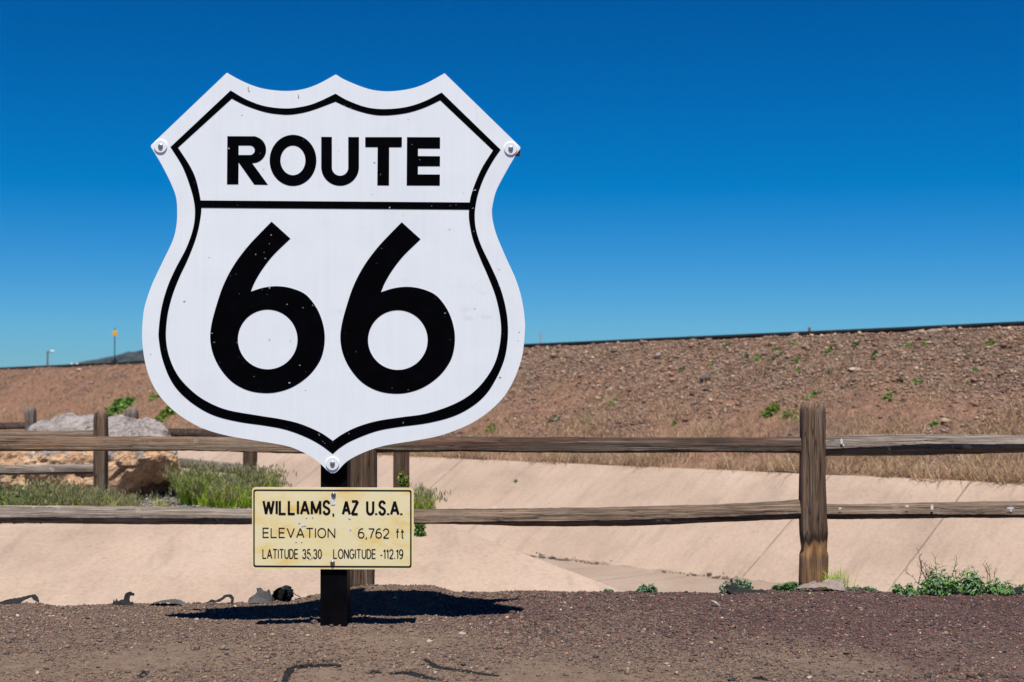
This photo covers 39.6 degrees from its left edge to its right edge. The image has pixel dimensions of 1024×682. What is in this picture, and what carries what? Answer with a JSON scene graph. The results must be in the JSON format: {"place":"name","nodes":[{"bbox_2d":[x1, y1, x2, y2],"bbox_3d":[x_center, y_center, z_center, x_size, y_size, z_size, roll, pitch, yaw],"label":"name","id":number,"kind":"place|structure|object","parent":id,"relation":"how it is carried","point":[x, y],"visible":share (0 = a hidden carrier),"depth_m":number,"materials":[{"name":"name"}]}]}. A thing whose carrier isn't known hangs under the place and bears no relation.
{"place":"outdoors","nodes":[
{"label":"outdoors","id":0,"kind":"place"},
{"bbox_2d":[0,492,189,523],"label":"terrace ground","id":1,"kind":"structure","parent":0,"point":[172,505],"depth_m":13.59,"materials":[{"name":"brown soil"}]},
{"bbox_2d":[0,475,35,504],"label":"weed plant","id":2,"kind":"object","parent":1,"relation":"on","point":[2,500],"visible":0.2,"depth_m":12.69,"materials":[{"name":"green plant"}]},
{"bbox_2d":[0,475,94,505],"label":"grass clump","id":3,"kind":"object","parent":1,"relation":"on","point":[41,495],"visible":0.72,"depth_m":12.58,"materials":[{"name":"green plant"}]},
{"bbox_2d":[0,410,108,490],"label":"split rail fence","id":4,"kind":"object","parent":1,"relation":"on","point":[98,468],"visible":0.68,"depth_m":13.13,"materials":[{"name":"brown wood"}]},
{"bbox_2d":[0,413,180,495],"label":"boulder","id":5,"kind":"object","parent":1,"relation":"on","point":[128,472],"visible":0.38,"depth_m":14.29,"materials":[{"name":"beige stone"}]},
{"bbox_2d":[33,483,180,506],"bbox_3d":[-3.625,1.421,12.701,1.306,0.304,0.869,0,-1,0],"label":"grass clump","id":6,"kind":"object","parent":1,"relation":"on","point":[110,496],"visible":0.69,"depth_m":12.59,"materials":[{"name":"green plant"}]},
{"bbox_2d":[143,457,244,506],"bbox_3d":[-3.039,1.345,13.708,0.948,0.489,0.732,0,-1,0],"label":"grass clump","id":7,"kind":"object","parent":1,"relation":"on","point":[188,482],"visible":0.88,"depth_m":13.58,"materials":[{"name":"green plant"}]},
{"bbox_2d":[0,406,408,487],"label":"split rail fence","id":8,"kind":"object","parent":1,"relation":"on","point":[400,461],"visible":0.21,"depth_m":14.85,"materials":[{"name":"brown wood"}]},
{"bbox_2d":[397,471,409,486],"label":"creeping vine","id":9,"kind":"object","parent":8,"relation":"attached to","point":[402,482],"visible":1,"depth_m":12.02,"materials":[{"name":"green plant"}]},
{"bbox_2d":[191,473,268,507],"bbox_3d":[-2.659,1.415,13.457,0.797,0.358,0.601,0,-1,0],"label":"grass clump","id":10,"kind":"object","parent":1,"relation":"on","point":[226,494],"visible":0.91,"depth_m":13.41,"materials":[{"name":"green plant"}]},
{"bbox_2d":[214,461,298,493],"bbox_3d":[-2.463,1.380,13.686,0.852,0.451,0.607,0,-1,0],"label":"grass clump","id":11,"kind":"object","parent":1,"relation":"on","point":[272,477],"visible":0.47,"depth_m":13.60,"materials":[{"name":"green plant"}]},
{"bbox_2d":[409,482,450,508],"bbox_3d":[-0.774,1.386,12.310,0.517,0.345,0.457,0,-1,0],"label":"grass tuft","id":12,"kind":"object","parent":1,"relation":"on","point":[423,499],"visible":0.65,"depth_m":12.26,"materials":[{"name":"green plant"}]},
{"bbox_2d":[65,350,144,364],"bbox_3d":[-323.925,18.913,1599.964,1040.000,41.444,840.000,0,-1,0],"label":"hills","id":13,"kind":"structure","parent":0,"point":[131,356],"depth_m":1446.80,"materials":[{"name":"grey soil"}]},
{"bbox_2d":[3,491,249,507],"bbox_3d":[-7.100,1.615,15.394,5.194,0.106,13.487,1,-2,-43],"label":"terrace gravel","id":14,"kind":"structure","parent":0,"point":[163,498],"depth_m":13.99,"materials":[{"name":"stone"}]},
{"bbox_2d":[137,670,148,677],"bbox_3d":[-1.477,1.335,5.718,0.046,0.023,0.149,0,-1,0],"label":"fabric strip","id":15,"kind":"object","parent":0,"point":[142,673],"visible":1,"depth_m":5.71,"materials":[{"name":"grey fabric"}]},
{"bbox_2d":[0,524,623,605],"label":"concrete apron","id":16,"kind":"object","parent":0,"point":[68,564],"visible":0.36,"depth_m":11.12,"materials":[{"name":"beige concrete"}]},
{"bbox_2d":[414,524,426,536],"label":"weed plant","id":17,"kind":"object","parent":16,"relation":"on","point":[419,529],"visible":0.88,"depth_m":11.86,"materials":[{"name":"green plant"}]},
{"bbox_2d":[0,584,1023,681],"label":"gravel ground","id":18,"kind":"structure","parent":0,"point":[123,660],"depth_m":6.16,"materials":[{"name":"brown gravel"}]},
{"bbox_2d":[0,594,38,604],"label":"torn fabric","id":19,"kind":"object","parent":18,"relation":"on","point":[19,600],"visible":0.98,"depth_m":7.77,"materials":[{"name":"grey fabric"}]},
{"bbox_2d":[112,591,134,605],"bbox_3d":[-2.106,1.400,7.707,0.123,0.079,0.046,0,-1,0],"label":"torn fabric","id":20,"kind":"object","parent":18,"relation":"on","point":[125,600],"visible":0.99,"depth_m":7.71,"materials":[{"name":"grey fabric"}]},
{"bbox_2d":[149,599,184,604],"bbox_3d":[-1.870,1.421,7.721,0.180,0.024,0.122,0,-1,0],"label":"torn fabric","id":21,"kind":"object","parent":18,"relation":"on","point":[177,601],"visible":1,"depth_m":7.73,"materials":[{"name":"grey fabric"}]},
{"bbox_2d":[207,594,233,602],"bbox_3d":[-1.580,1.398,7.707,0.148,0.046,0.034,0,-1,0],"label":"torn fabric","id":22,"kind":"object","parent":18,"relation":"on","point":[230,596],"visible":1,"depth_m":7.70,"materials":[{"name":"grey fabric"}]},
{"bbox_2d":[248,588,273,602],"bbox_3d":[-1.357,1.377,7.698,0.142,0.075,0.048,0,-1,0],"label":"rock","id":23,"kind":"object","parent":18,"relation":"on","point":[261,595],"visible":1,"depth_m":7.69,"materials":[{"name":"grey stone"}]},
{"bbox_2d":[272,585,293,601],"bbox_3d":[-1.243,1.380,7.720,0.110,0.099,0.107,0,-1,0],"label":"rock","id":24,"kind":"object","parent":18,"relation":"on","point":[284,592],"visible":0.99,"depth_m":7.74,"materials":[{"name":"black stone"}]},
{"bbox_2d":[281,660,341,681],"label":"fabric strip","id":25,"kind":"object","parent":18,"relation":"on","point":[288,672],"visible":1,"depth_m":5.83,"materials":[{"name":"grey fabric"}]},
{"bbox_2d":[142,73,524,626],"bbox_3d":[-0.850,0.214,6.846,1.825,2.994,0.171,0,-1,0],"label":"shield sign","id":26,"kind":"object","parent":18,"relation":"on","point":[334,289],"visible":1,"depth_m":6.78,"materials":[{"name":"white metal"}]},
{"bbox_2d":[369,669,382,673],"bbox_3d":[-0.550,1.326,5.718,0.069,0.028,0.046,0,-1,0],"label":"fabric strip","id":27,"kind":"object","parent":18,"relation":"on","point":[373,671],"visible":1,"depth_m":5.71,"materials":[{"name":"grey fabric"}]},
{"bbox_2d":[387,668,437,679],"bbox_3d":[-0.381,1.320,5.667,0.234,0.044,0.091,-1,-1,26],"label":"fabric strip","id":28,"kind":"object","parent":18,"relation":"on","point":[413,673],"visible":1,"depth_m":5.67,"materials":[{"name":"grey fabric"}]},
{"bbox_2d":[423,657,498,675],"bbox_3d":[-0.238,1.329,5.784,0.097,0.030,0.448,1,-2,-45],"label":"fabric strip","id":29,"kind":"object","parent":18,"relation":"on","point":[433,665],"visible":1,"depth_m":5.77,"materials":[{"name":"grey fabric"}]},
{"bbox_2d":[0,401,1023,589],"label":"split rail fence","id":30,"kind":"object","parent":18,"relation":"on","point":[813,445],"visible":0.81,"depth_m":7.97,"materials":[{"name":"brown wood"}]},
{"bbox_2d":[636,583,657,592],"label":"weed plant","id":31,"kind":"object","parent":18,"relation":"on","point":[644,588],"visible":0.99,"depth_m":7.76,"materials":[{"name":"green plant"}]},
{"bbox_2d":[719,575,753,592],"bbox_3d":[1.220,1.335,7.757,0.196,0.108,0.111,0,-1,0],"label":"weed plant","id":32,"kind":"object","parent":18,"relation":"on","point":[742,584],"visible":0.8,"depth_m":7.74,"materials":[{"name":"green plant"}]},
{"bbox_2d":[723,583,767,593],"bbox_3d":[1.307,1.349,7.663,0.335,0.078,0.081,0,-1,17],"label":"torn fabric","id":33,"kind":"object","parent":18,"relation":"on","point":[732,588],"visible":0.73,"depth_m":7.68,"materials":[{"name":"grey fabric"}]},
{"bbox_2d":[751,674,767,680],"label":"fabric strip","id":34,"kind":"object","parent":18,"relation":"on","point":[760,678],"visible":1,"depth_m":5.58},
{"bbox_2d":[767,581,803,590],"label":"weed plant","id":35,"kind":"object","parent":18,"relation":"on","point":[789,586],"visible":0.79,"depth_m":7.74,"materials":[{"name":"green plant"}]},
{"bbox_2d":[794,579,844,590],"bbox_3d":[1.660,1.321,7.705,0.282,0.055,0.076,0,-1,0],"label":"rock","id":36,"kind":"object","parent":18,"relation":"on","point":[834,584],"visible":1,"depth_m":7.71,"materials":[{"name":"grey stone"}]},
{"bbox_2d":[819,566,860,589],"bbox_3d":[1.796,1.294,7.806,0.271,0.162,0.275,0,-1,0],"label":"grass tuft","id":37,"kind":"object","parent":18,"relation":"on","point":[838,577],"visible":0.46,"depth_m":7.82,"materials":[{"name":"plant"}]},
{"bbox_2d":[844,585,877,591],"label":"weed plant","id":38,"kind":"object","parent":18,"relation":"on","point":[865,588],"visible":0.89,"depth_m":7.73,"materials":[{"name":"green plant"}]},
{"bbox_2d":[929,587,967,593],"bbox_3d":[2.358,1.346,7.693,0.236,0.043,0.049,0,-1,0],"label":"torn fabric","id":39,"kind":"object","parent":18,"relation":"on","point":[958,592],"visible":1,"depth_m":7.68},
{"bbox_2d":[891,549,1023,596],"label":"twiggy shrub","id":40,"kind":"object","parent":18,"relation":"on","point":[972,584],"visible":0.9,"depth_m":7.71,"materials":[{"name":"green plant"}]},
{"bbox_2d":[1007,587,1023,593],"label":"torn fabric","id":41,"kind":"object","parent":18,"relation":"on","point":[1018,590],"visible":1,"depth_m":7.69,"materials":[{"name":"grey fabric"}]},
{"bbox_2d":[0,326,1023,482],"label":"embankment","id":42,"kind":"structure","parent":0,"point":[922,413],"depth_m":21.65,"materials":[{"name":"brown gravel"}]},
{"bbox_2d":[112,328,117,361],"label":"switch stand","id":43,"kind":"object","parent":42,"relation":"on","point":[114,333],"visible":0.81,"depth_m":42.48,"materials":[{"name":"yellow"}]},
{"bbox_2d":[105,396,135,416],"bbox_3d":[-9.676,1.715,34.935,0.886,0.755,0.882,0,-1,0],"label":"bank shrub","id":44,"kind":"object","parent":42,"relation":"on","point":[121,405],"visible":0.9,"depth_m":34.82,"materials":[{"name":"green plant"}]},
{"bbox_2d":[147,392,159,401],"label":"bank shrub","id":45,"kind":"object","parent":42,"relation":"on","point":[153,396],"visible":0.32,"depth_m":34.51,"materials":[{"name":"green plant"}]},
{"bbox_2d":[154,405,175,422],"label":"bank shrub","id":46,"kind":"object","parent":42,"relation":"on","point":[168,410],"visible":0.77,"depth_m":32.59,"materials":[{"name":"green plant"}]},
{"bbox_2d":[485,423,495,432],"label":"bank shrub","id":47,"kind":"object","parent":42,"relation":"on","point":[489,427],"visible":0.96,"depth_m":24.27,"materials":[{"name":"green plant"}]},
{"bbox_2d":[0,335,1023,483],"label":"dry grass","id":48,"kind":"structure","parent":42,"relation":"on","point":[966,468],"depth_m":20.03,"materials":[{"name":"brown plant"}]},
{"bbox_2d":[0,321,1023,369],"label":"railway track","id":49,"kind":"structure","parent":42,"relation":"on","point":[867,330],"depth_m":24.40,"materials":[{"name":"metal"}]},
{"bbox_2d":[546,415,560,422],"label":"bank weed","id":50,"kind":"object","parent":42,"relation":"on","point":[558,418],"visible":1,"depth_m":23.50,"materials":[{"name":"green plant"}]},
{"bbox_2d":[700,373,711,381],"bbox_3d":[3.062,0.585,22.454,0.206,0.158,0.167,0,-1,0],"label":"rock","id":51,"kind":"object","parent":42,"relation":"on","point":[704,376],"visible":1,"depth_m":22.40,"materials":[{"name":"beige stone"}]},
{"bbox_2d":[753,353,761,361],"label":"bank weed","id":52,"kind":"object","parent":42,"relation":"on","point":[758,358],"visible":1,"depth_m":22.54,"materials":[{"name":"green plant"}]},
{"bbox_2d":[758,402,779,417],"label":"bank shrub","id":53,"kind":"object","parent":42,"relation":"on","point":[772,408],"visible":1,"depth_m":20.44,"materials":[{"name":"green plant"}]},
{"bbox_2d":[781,409,797,419],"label":"bank shrub","id":54,"kind":"object","parent":42,"relation":"on","point":[786,415],"visible":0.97,"depth_m":20.18,"materials":[{"name":"green plant"}]},
{"bbox_2d":[805,391,820,397],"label":"bank weed","id":55,"kind":"object","parent":42,"relation":"on","point":[812,393],"visible":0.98,"depth_m":20.48,"materials":[{"name":"green plant"}]},
{"bbox_2d":[822,348,831,354],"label":"bank weed","id":56,"kind":"object","parent":42,"relation":"on","point":[826,351],"visible":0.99,"depth_m":21.73,"materials":[{"name":"green plant"}]},
{"bbox_2d":[847,367,859,370],"bbox_3d":[4.980,0.414,20.719,0.188,0.064,0.172,0,-1,-18],"label":"rock","id":57,"kind":"object","parent":42,"relation":"on","point":[853,368],"visible":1,"depth_m":20.65,"materials":[{"name":"stone"}]},
{"bbox_2d":[880,391,893,401],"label":"bank weed","id":58,"kind":"object","parent":42,"relation":"on","point":[890,396],"visible":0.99,"depth_m":19.39,"materials":[{"name":"green plant"}]},
{"bbox_2d":[912,377,923,383],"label":"bank weed","id":59,"kind":"object","parent":42,"relation":"on","point":[916,382],"visible":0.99,"depth_m":19.50,"materials":[{"name":"green plant"}]},
{"bbox_2d":[929,420,937,426],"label":"bank weed","id":60,"kind":"object","parent":42,"relation":"on","point":[935,423],"visible":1,"depth_m":18.31,"materials":[{"name":"green plant"}]},
{"bbox_2d":[984,340,995,348],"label":"bank weed","id":61,"kind":"object","parent":42,"relation":"on","point":[991,342],"visible":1,"depth_m":19.89,"materials":[{"name":"green plant"}]},
{"bbox_2d":[0,0,1023,366],"label":"sky","id":62,"kind":"structure","parent":0,"point":[683,168],"materials":[{"name":"blue"}]},
{"bbox_2d":[178,451,1023,591],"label":"drainage channel","id":63,"kind":"object","parent":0,"point":[882,555],"visible":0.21,"depth_m":17.74,"materials":[{"name":"concrete"}]},
{"bbox_2d":[530,552,735,579],"bbox_3d":[-0.577,2.893,19.801,0.321,0.278,15.128,1,-2,-42],"label":"channel debris","id":64,"kind":"object","parent":63,"relation":"on","point":[709,574],"visible":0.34,"depth_m":17.98,"materials":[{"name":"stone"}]},
{"bbox_2d":[534,557,773,592],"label":"channel floor","id":65,"kind":"structure","parent":0,"point":[624,579],"depth_m":16.51,"materials":[{"name":"concrete"}]}
]}

